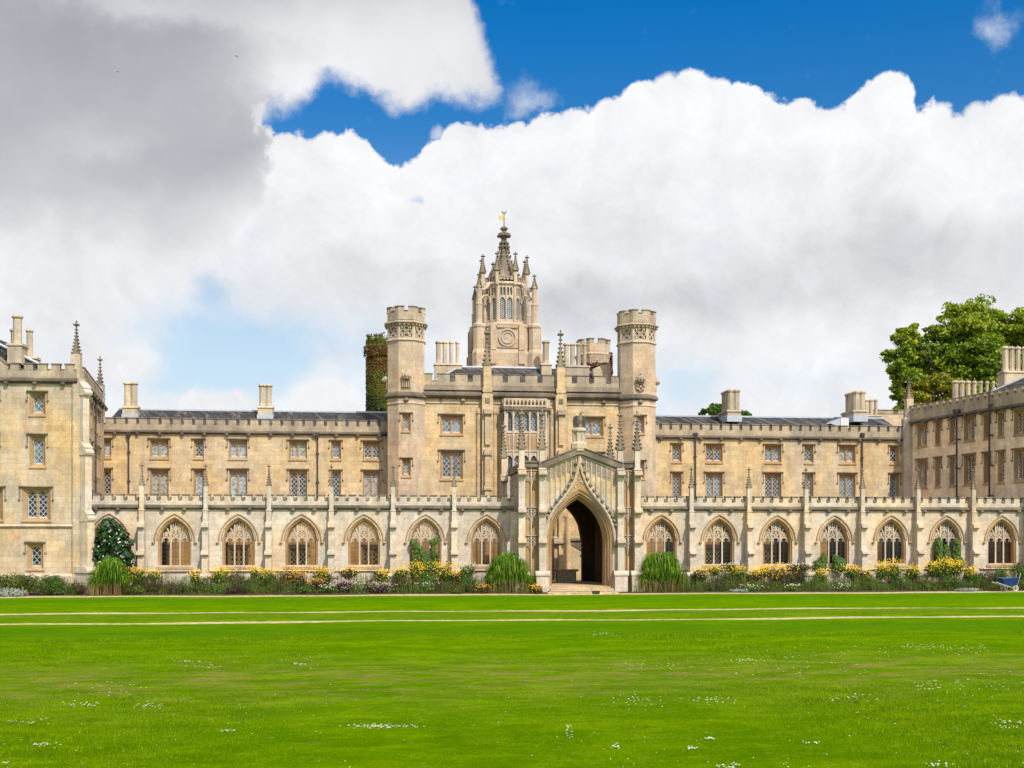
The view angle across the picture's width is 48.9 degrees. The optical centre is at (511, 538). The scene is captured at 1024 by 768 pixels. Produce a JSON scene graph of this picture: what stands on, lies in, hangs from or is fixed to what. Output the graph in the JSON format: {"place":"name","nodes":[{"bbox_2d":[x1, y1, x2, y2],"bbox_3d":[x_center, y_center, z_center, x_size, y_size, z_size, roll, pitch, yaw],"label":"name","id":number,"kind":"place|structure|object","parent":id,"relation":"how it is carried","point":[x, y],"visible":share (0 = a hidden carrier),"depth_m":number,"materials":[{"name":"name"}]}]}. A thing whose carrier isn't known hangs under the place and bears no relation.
{"place":"outdoors","nodes":[
{"label":"outdoors","id":0,"kind":"place"},
{"bbox_2d":[0,617,1023,767],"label":"lawn","id":1,"kind":"structure","parent":0,"point":[334,674],"depth_m":25.87,"materials":[{"name":"green plant"}]},
{"bbox_2d":[3,633,1023,767],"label":"daisies","id":2,"kind":"object","parent":1,"relation":"on","point":[558,717],"visible":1,"depth_m":21.52,"materials":[{"name":"white plant"}]},
{"bbox_2d":[0,592,1023,613],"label":"lawn","id":3,"kind":"structure","parent":0,"point":[416,603],"depth_m":61.42,"materials":[{"name":"green plant"}]},
{"bbox_2d":[0,608,1023,623],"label":"lawn","id":4,"kind":"structure","parent":0,"point":[473,615],"depth_m":50.79,"materials":[{"name":"green plant"}]},
{"bbox_2d":[0,588,1023,596],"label":"flower bed soil","id":5,"kind":"structure","parent":0,"point":[357,593],"depth_m":71.29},
{"bbox_2d":[0,587,27,596],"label":"silver shrub","id":6,"kind":"object","parent":5,"relation":"on","point":[17,593],"visible":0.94,"depth_m":68.07,"materials":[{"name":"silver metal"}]},
{"bbox_2d":[0,572,38,592],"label":"garden shrub","id":7,"kind":"object","parent":5,"relation":"on","point":[21,581],"visible":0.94,"depth_m":68.79,"materials":[{"name":"green plant"}]},
{"bbox_2d":[32,574,67,594],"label":"garden shrub","id":8,"kind":"object","parent":5,"relation":"on","point":[55,583],"visible":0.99,"depth_m":68.84,"materials":[{"name":"green plant"}]},
{"bbox_2d":[84,556,137,594],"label":"reed grass","id":9,"kind":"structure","parent":5,"relation":"on","point":[109,572],"depth_m":69.26,"materials":[{"name":"plant"}]},
{"bbox_2d":[92,517,136,591],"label":"flowering shrub","id":10,"kind":"object","parent":5,"relation":"on","point":[112,539],"visible":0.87,"depth_m":70.33,"materials":[{"name":"green plant"}]},
{"bbox_2d":[204,565,237,589],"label":"flowering plant","id":11,"kind":"object","parent":5,"relation":"on","point":[219,576],"visible":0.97,"depth_m":71.26,"materials":[{"name":"yellow plant"}]},
{"bbox_2d":[251,566,281,589],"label":"flowering plant","id":12,"kind":"object","parent":5,"relation":"on","point":[266,575],"visible":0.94,"depth_m":71.57,"materials":[{"name":"yellow plant"}]},
{"bbox_2d":[278,565,314,589],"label":"flowering plant","id":13,"kind":"object","parent":5,"relation":"on","point":[299,574],"visible":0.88,"depth_m":71.39,"materials":[{"name":"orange plant"}]},
{"bbox_2d":[300,566,335,588],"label":"flowering plant","id":14,"kind":"object","parent":5,"relation":"on","point":[324,573],"visible":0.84,"depth_m":71.92,"materials":[{"name":"yellow plant"}]},
{"bbox_2d":[396,559,427,582],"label":"flowering plant","id":15,"kind":"object","parent":5,"relation":"on","point":[413,572],"visible":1,"depth_m":72.50,"materials":[{"name":"yellow plant"}]},
{"bbox_2d":[409,537,439,575],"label":"climbing plant","id":16,"kind":"object","parent":5,"relation":"on","point":[416,552],"visible":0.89,"depth_m":73.67,"materials":[{"name":"green plant"}]},
{"bbox_2d":[425,559,459,586],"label":"flowering plant","id":17,"kind":"object","parent":5,"relation":"on","point":[443,573],"visible":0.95,"depth_m":72.67,"materials":[{"name":"yellow plant"}]},
{"bbox_2d":[481,551,540,592],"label":"reed grass","id":18,"kind":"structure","parent":5,"relation":"on","point":[511,568],"depth_m":71.88,"materials":[{"name":"plant"}]},
{"bbox_2d":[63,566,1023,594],"bbox_3d":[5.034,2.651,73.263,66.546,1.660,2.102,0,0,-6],"label":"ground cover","id":19,"kind":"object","parent":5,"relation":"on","point":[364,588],"visible":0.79,"depth_m":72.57,"materials":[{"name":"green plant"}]},
{"bbox_2d":[64,560,1023,594],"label":"ground cover","id":20,"kind":"object","parent":5,"relation":"on","point":[743,582],"visible":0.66,"depth_m":73.09,"materials":[{"name":"green plant"}]},
{"bbox_2d":[638,551,693,591],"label":"reed grass","id":21,"kind":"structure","parent":5,"relation":"on","point":[656,567],"depth_m":72.95,"materials":[{"name":"plant"}]},
{"bbox_2d":[759,561,801,585],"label":"flowering plant","id":22,"kind":"object","parent":5,"relation":"on","point":[776,575],"visible":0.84,"depth_m":74.90,"materials":[{"name":"yellow plant"}]},
{"bbox_2d":[785,567,806,587],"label":"border plant","id":23,"kind":"object","parent":5,"relation":"on","point":[800,576],"visible":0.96,"depth_m":75.01,"materials":[{"name":"green plant"}]},
{"bbox_2d":[812,552,827,580],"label":"climbing plant","id":24,"kind":"object","parent":5,"relation":"on","point":[819,564],"visible":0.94,"depth_m":76.52,"materials":[{"name":"green plant"}]},
{"bbox_2d":[832,554,846,580],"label":"climbing plant","id":25,"kind":"object","parent":5,"relation":"on","point":[838,561],"visible":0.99,"depth_m":76.66,"materials":[{"name":"green plant"}]},
{"bbox_2d":[874,557,907,578],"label":"flowering plant","id":26,"kind":"object","parent":5,"relation":"on","point":[892,573],"visible":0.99,"depth_m":75.82,"materials":[{"name":"yellow plant"}]},
{"bbox_2d":[901,562,929,587],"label":"flowering plant","id":27,"kind":"object","parent":5,"relation":"on","point":[908,573],"visible":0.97,"depth_m":76.01,"materials":[{"name":"yellow plant"}]},
{"bbox_2d":[922,560,958,584],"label":"flowering plant","id":28,"kind":"object","parent":5,"relation":"on","point":[937,572],"visible":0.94,"depth_m":76.25,"materials":[{"name":"yellow plant"}]},
{"bbox_2d":[927,537,964,580],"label":"climbing plant","id":29,"kind":"object","parent":5,"relation":"on","point":[944,550],"visible":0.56,"depth_m":77.49,"materials":[{"name":"green plant"}]},
{"bbox_2d":[0,616,1023,624],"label":"gravel path","id":30,"kind":"structure","parent":0,"point":[484,620],"depth_m":48.26,"materials":[{"name":"beige gravel"}]},
{"bbox_2d":[0,591,1023,597],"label":"gravel path","id":31,"kind":"structure","parent":0,"point":[537,594],"depth_m":70.87,"materials":[{"name":"beige gravel"}]},
{"bbox_2d":[993,573,1020,590],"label":"wheelbarrow","id":32,"kind":"object","parent":31,"relation":"on","point":[1009,581],"visible":1,"depth_m":74.13,"materials":[{"name":"blue paint"}]},
{"bbox_2d":[0,607,1023,614],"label":"gravel path","id":33,"kind":"structure","parent":0,"point":[455,611],"depth_m":54.28,"materials":[{"name":"beige gravel"}]},
{"bbox_2d":[0,0,1023,422],"label":"sky","id":34,"kind":"structure","parent":0,"point":[789,187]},
{"bbox_2d":[865,399,902,427],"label":"distant building","id":35,"kind":"structure","parent":0,"point":[892,418],"depth_m":104.24,"materials":[{"name":"stone"}]},
{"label":"court ground","id":36,"kind":"structure","parent":0,"visible":0},
{"bbox_2d":[0,314,107,593],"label":"projecting wing","id":37,"kind":"structure","parent":36,"relation":"on","point":[52,419],"depth_m":70.23,"materials":[{"name":"beige stone"}]},
{"bbox_2d":[23,541,46,570],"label":"window","id":38,"kind":"structure","parent":37,"relation":"in","point":[34,548],"depth_m":70.29,"materials":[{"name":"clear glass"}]},
{"bbox_2d":[18,485,53,521],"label":"window","id":39,"kind":"structure","parent":37,"relation":"in","point":[36,499],"depth_m":70.38,"materials":[{"name":"beige glass"}]},
{"bbox_2d":[25,390,48,416],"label":"window","id":40,"kind":"structure","parent":37,"relation":"in","point":[36,400],"depth_m":70.31,"materials":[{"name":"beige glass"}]},
{"bbox_2d":[25,433,48,468],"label":"window","id":41,"kind":"structure","parent":37,"relation":"in","point":[36,440],"depth_m":70.34,"materials":[{"name":"beige glass"}]},
{"bbox_2d":[104,382,387,500],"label":"college range","id":42,"kind":"structure","parent":36,"relation":"on","point":[173,451],"depth_m":86.53,"materials":[{"name":"beige stone"}]},
{"bbox_2d":[104,467,113,493],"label":"window","id":43,"kind":"structure","parent":42,"relation":"in","point":[107,469],"depth_m":85.55,"materials":[{"name":"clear glass"}]},
{"bbox_2d":[147,437,170,459],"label":"window","id":44,"kind":"structure","parent":42,"relation":"in","point":[159,446],"depth_m":85.87,"materials":[{"name":"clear glass"}]},
{"bbox_2d":[147,467,170,496],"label":"window","id":45,"kind":"structure","parent":42,"relation":"in","point":[159,476],"depth_m":85.91,"materials":[{"name":"clear glass"}]},
{"bbox_2d":[190,468,204,496],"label":"window","id":46,"kind":"structure","parent":42,"relation":"in","point":[198,474],"depth_m":86.27,"materials":[{"name":"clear glass"}]},
{"bbox_2d":[190,438,206,459],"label":"window","id":47,"kind":"structure","parent":42,"relation":"in","point":[198,442],"depth_m":86.14,"materials":[{"name":"clear glass"}]},
{"bbox_2d":[226,438,249,460],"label":"window","id":48,"kind":"structure","parent":42,"relation":"in","point":[237,446],"depth_m":86.50,"materials":[{"name":"clear glass"}]},
{"bbox_2d":[226,468,249,497],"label":"window","id":49,"kind":"structure","parent":42,"relation":"in","point":[237,476],"depth_m":86.57,"materials":[{"name":"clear glass"}]},
{"bbox_2d":[286,439,309,460],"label":"window","id":50,"kind":"structure","parent":42,"relation":"in","point":[297,449],"depth_m":86.97,"materials":[{"name":"clear glass"}]},
{"bbox_2d":[286,468,309,497],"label":"window","id":51,"kind":"structure","parent":42,"relation":"in","point":[297,476],"depth_m":87.03,"materials":[{"name":"clear glass"}]},
{"bbox_2d":[328,439,343,460],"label":"window","id":52,"kind":"structure","parent":42,"relation":"in","point":[335,443],"depth_m":87.24,"materials":[{"name":"beige glass"}]},
{"bbox_2d":[328,468,343,499],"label":"window","id":53,"kind":"structure","parent":42,"relation":"in","point":[336,475],"depth_m":87.31,"materials":[{"name":"clear glass"}]},
{"bbox_2d":[360,439,382,460],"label":"window","id":54,"kind":"structure","parent":42,"relation":"in","point":[371,447],"depth_m":87.56,"materials":[{"name":"clear glass"}]},
{"bbox_2d":[360,469,383,500],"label":"window","id":55,"kind":"structure","parent":42,"relation":"in","point":[371,479],"depth_m":87.63,"materials":[{"name":"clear glass"}]},
{"bbox_2d":[92,463,513,591],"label":"cloister screen","id":56,"kind":"object","parent":36,"relation":"on","point":[173,535],"visible":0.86,"depth_m":73.25,"materials":[{"name":"stone"}]},
{"bbox_2d":[152,513,196,569],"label":"window","id":57,"kind":"structure","parent":56,"relation":"in","point":[174,541],"depth_m":72.74,"materials":[{"name":"stone"}]},
{"bbox_2d":[216,513,260,569],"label":"window","id":58,"kind":"structure","parent":56,"relation":"in","point":[238,542],"depth_m":73.16,"materials":[{"name":"stone"}]},
{"bbox_2d":[279,513,323,569],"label":"window","id":59,"kind":"structure","parent":56,"relation":"in","point":[301,542],"depth_m":73.59,"materials":[{"name":"stone"}]},
{"bbox_2d":[342,514,385,568],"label":"window","id":60,"kind":"structure","parent":56,"relation":"in","point":[363,541],"depth_m":74.03,"materials":[{"name":"stone"}]},
{"bbox_2d":[404,514,446,568],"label":"window","id":61,"kind":"structure","parent":56,"relation":"in","point":[425,530],"depth_m":74.41,"materials":[{"name":"stone"}]},
{"bbox_2d":[465,514,505,568],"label":"window","id":62,"kind":"structure","parent":56,"relation":"in","point":[486,541],"depth_m":74.90,"materials":[{"name":"stone"}]},
{"bbox_2d":[366,334,387,407],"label":"ivy tower","id":63,"kind":"structure","parent":36,"relation":"on","point":[378,336],"depth_m":93.98,"materials":[{"name":"plant"}]},
{"bbox_2d":[363,332,387,410],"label":"wall creeper","id":64,"kind":"object","parent":63,"relation":"attached to","point":[379,391],"depth_m":93.90,"materials":[{"name":"green plant"}]},
{"bbox_2d":[382,305,659,579],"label":"gatehouse block","id":65,"kind":"structure","parent":36,"relation":"on","point":[447,419],"depth_m":86.76,"materials":[{"name":"beige stone"}]},
{"bbox_2d":[399,412,413,432],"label":"window","id":66,"kind":"structure","parent":65,"relation":"in","point":[406,418],"depth_m":85.41,"materials":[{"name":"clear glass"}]},
{"bbox_2d":[399,457,413,477],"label":"window","id":67,"kind":"structure","parent":65,"relation":"in","point":[406,463],"depth_m":85.41,"materials":[{"name":"beige glass"}]},
{"bbox_2d":[437,413,465,435],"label":"window","id":68,"kind":"structure","parent":65,"relation":"in","point":[451,424],"depth_m":86.82,"materials":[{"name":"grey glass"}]},
{"bbox_2d":[437,449,465,480],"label":"window","id":69,"kind":"structure","parent":65,"relation":"in","point":[449,458],"depth_m":86.86,"materials":[{"name":"clear glass"}]},
{"bbox_2d":[467,211,541,366],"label":"lantern tower","id":70,"kind":"structure","parent":65,"relation":"on","point":[501,298],"depth_m":92.55,"materials":[{"name":"stone"}]},
{"bbox_2d":[581,415,605,437],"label":"window","id":71,"kind":"structure","parent":65,"relation":"in","point":[594,426],"depth_m":88.01,"materials":[{"name":"grey glass"}]},
{"bbox_2d":[499,409,644,591],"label":"entrance porch","id":72,"kind":"object","parent":36,"relation":"on","point":[596,495],"visible":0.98,"depth_m":73.11,"materials":[{"name":"stone"}]},
{"bbox_2d":[575,338,612,366],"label":"distant turret","id":73,"kind":"object","parent":36,"relation":"on","point":[599,351],"visible":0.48,"depth_m":96.98,"materials":[{"name":"stone"}]},
{"bbox_2d":[697,403,721,414],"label":"broadleaf tree","id":74,"kind":"object","parent":36,"relation":"on","point":[714,409],"visible":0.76,"depth_m":112.31,"materials":[{"name":"green plant"}]},
{"bbox_2d":[656,389,902,499],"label":"college range","id":75,"kind":"structure","parent":36,"relation":"on","point":[720,453],"depth_m":91.03,"materials":[{"name":"beige stone"}]},
{"bbox_2d":[670,442,683,463],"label":"window","id":76,"kind":"structure","parent":75,"relation":"in","point":[676,446],"depth_m":90.06,"materials":[{"name":"clear glass"}]},
{"bbox_2d":[670,471,683,498],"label":"window","id":77,"kind":"structure","parent":75,"relation":"in","point":[676,477],"depth_m":90.17,"materials":[{"name":"grey glass"}]},
{"bbox_2d":[704,442,724,463],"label":"window","id":78,"kind":"structure","parent":75,"relation":"in","point":[714,453],"depth_m":90.48,"materials":[{"name":"beige glass"}]},
{"bbox_2d":[703,471,725,498],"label":"window","id":79,"kind":"structure","parent":75,"relation":"in","point":[714,479],"depth_m":90.54,"materials":[{"name":"grey glass"}]},
{"bbox_2d":[762,443,783,463],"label":"window","id":80,"kind":"structure","parent":75,"relation":"in","point":[771,449],"depth_m":91.01,"materials":[{"name":"beige glass"}]},
{"bbox_2d":[762,471,783,498],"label":"window","id":81,"kind":"structure","parent":75,"relation":"in","point":[771,477],"depth_m":91.05,"materials":[{"name":"clear glass"}]},
{"bbox_2d":[802,443,815,464],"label":"window","id":82,"kind":"structure","parent":75,"relation":"in","point":[808,447],"depth_m":91.22,"materials":[{"name":"beige glass"}]},
{"bbox_2d":[837,444,857,464],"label":"window","id":83,"kind":"structure","parent":75,"relation":"in","point":[847,454],"depth_m":91.68,"materials":[{"name":"beige glass"}]},
{"bbox_2d":[837,472,857,499],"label":"window","id":84,"kind":"structure","parent":75,"relation":"in","point":[847,480],"depth_m":91.70,"materials":[{"name":"grey glass"}]},
{"bbox_2d":[888,444,901,464],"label":"window","id":85,"kind":"structure","parent":75,"relation":"in","point":[894,448],"depth_m":92.01,"materials":[{"name":"beige glass"}]},
{"bbox_2d":[888,472,901,499],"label":"window","id":86,"kind":"structure","parent":75,"relation":"in","point":[894,476],"depth_m":92.10,"materials":[{"name":"grey glass"}]},
{"bbox_2d":[641,467,1023,588],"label":"cloister screen","id":87,"kind":"object","parent":36,"relation":"on","point":[862,531],"visible":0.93,"depth_m":77.02,"materials":[{"name":"stone"}]},
{"bbox_2d":[643,514,681,558],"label":"window","id":88,"kind":"structure","parent":87,"relation":"in","point":[661,538],"depth_m":76.13,"materials":[{"name":"stone"}]},
{"bbox_2d":[699,514,739,567],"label":"window","id":89,"kind":"structure","parent":87,"relation":"in","point":[719,540],"depth_m":76.56,"materials":[{"name":"stone"}]},
{"bbox_2d":[757,515,797,567],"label":"window","id":90,"kind":"structure","parent":87,"relation":"in","point":[777,541],"depth_m":76.99,"materials":[{"name":"stone"}]},
{"bbox_2d":[815,515,854,567],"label":"window","id":91,"kind":"structure","parent":87,"relation":"in","point":[834,539],"depth_m":77.43,"materials":[{"name":"stone"}]},
{"bbox_2d":[872,515,911,567],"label":"window","id":92,"kind":"structure","parent":87,"relation":"in","point":[891,542],"depth_m":77.86,"materials":[{"name":"stone"}]},
{"bbox_2d":[927,515,966,567],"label":"window","id":93,"kind":"structure","parent":87,"relation":"in","point":[947,530],"depth_m":78.28,"materials":[{"name":"stone"}]},
{"bbox_2d":[983,515,1021,566],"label":"window","id":94,"kind":"structure","parent":87,"relation":"in","point":[1001,540],"depth_m":78.72,"materials":[{"name":"stone"}]},
{"bbox_2d":[894,372,978,412],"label":"broadleaf tree","id":95,"kind":"object","parent":36,"relation":"on","point":[932,387],"visible":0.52,"depth_m":107.94,"materials":[{"name":"green plant"}]},
{"bbox_2d":[879,293,1023,412],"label":"broadleaf tree","id":96,"kind":"object","parent":36,"relation":"on","point":[986,331],"visible":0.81,"depth_m":116.19,"materials":[{"name":"green plant"}]},
{"bbox_2d":[901,346,1023,499],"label":"side wing","id":97,"kind":"structure","parent":36,"relation":"on","point":[951,444],"depth_m":85.09,"materials":[{"name":"beige stone"}]},
{"bbox_2d":[914,457,927,488],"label":"window","id":98,"kind":"structure","parent":97,"relation":"in","point":[922,464],"depth_m":90.54,"materials":[{"name":"beige glass"}]},
{"bbox_2d":[915,422,927,448],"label":"window","id":99,"kind":"structure","parent":97,"relation":"in","point":[921,430],"depth_m":90.54,"materials":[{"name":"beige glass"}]},
{"bbox_2d":[932,456,941,487],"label":"window","id":100,"kind":"structure","parent":97,"relation":"in","point":[938,459],"depth_m":88.55,"materials":[{"name":"beige stone"}]},
{"bbox_2d":[947,418,955,444],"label":"window","id":101,"kind":"structure","parent":97,"relation":"in","point":[951,424],"depth_m":86.93,"materials":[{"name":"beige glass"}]},
{"bbox_2d":[947,454,955,486],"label":"window","id":102,"kind":"structure","parent":97,"relation":"in","point":[951,460],"depth_m":86.93,"materials":[{"name":"beige stone"}]},
{"bbox_2d":[961,415,975,442],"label":"window","id":103,"kind":"structure","parent":97,"relation":"in","point":[971,421],"depth_m":85.11,"materials":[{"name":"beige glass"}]},
{"bbox_2d":[961,452,975,486],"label":"window","id":104,"kind":"structure","parent":97,"relation":"in","point":[967,456],"depth_m":85.18,"materials":[{"name":"beige glass"}]},
{"bbox_2d":[980,451,991,484],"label":"window","id":105,"kind":"structure","parent":97,"relation":"in","point":[984,453],"depth_m":83.27,"materials":[{"name":"beige stone"}]},
{"bbox_2d":[995,410,1005,438],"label":"window","id":106,"kind":"structure","parent":97,"relation":"in","point":[1000,415],"depth_m":81.80,"materials":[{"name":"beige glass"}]},
{"bbox_2d":[995,449,1005,483],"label":"window","id":107,"kind":"structure","parent":97,"relation":"in","point":[1000,454],"depth_m":81.80,"materials":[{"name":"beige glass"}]},
{"bbox_2d":[1010,447,1023,482],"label":"window","id":108,"kind":"structure","parent":97,"relation":"in","point":[1018,454],"depth_m":80.18,"materials":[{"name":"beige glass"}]},
{"bbox_2d":[1011,407,1023,436],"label":"window","id":109,"kind":"structure","parent":97,"relation":"in","point":[1019,414],"depth_m":80.16,"materials":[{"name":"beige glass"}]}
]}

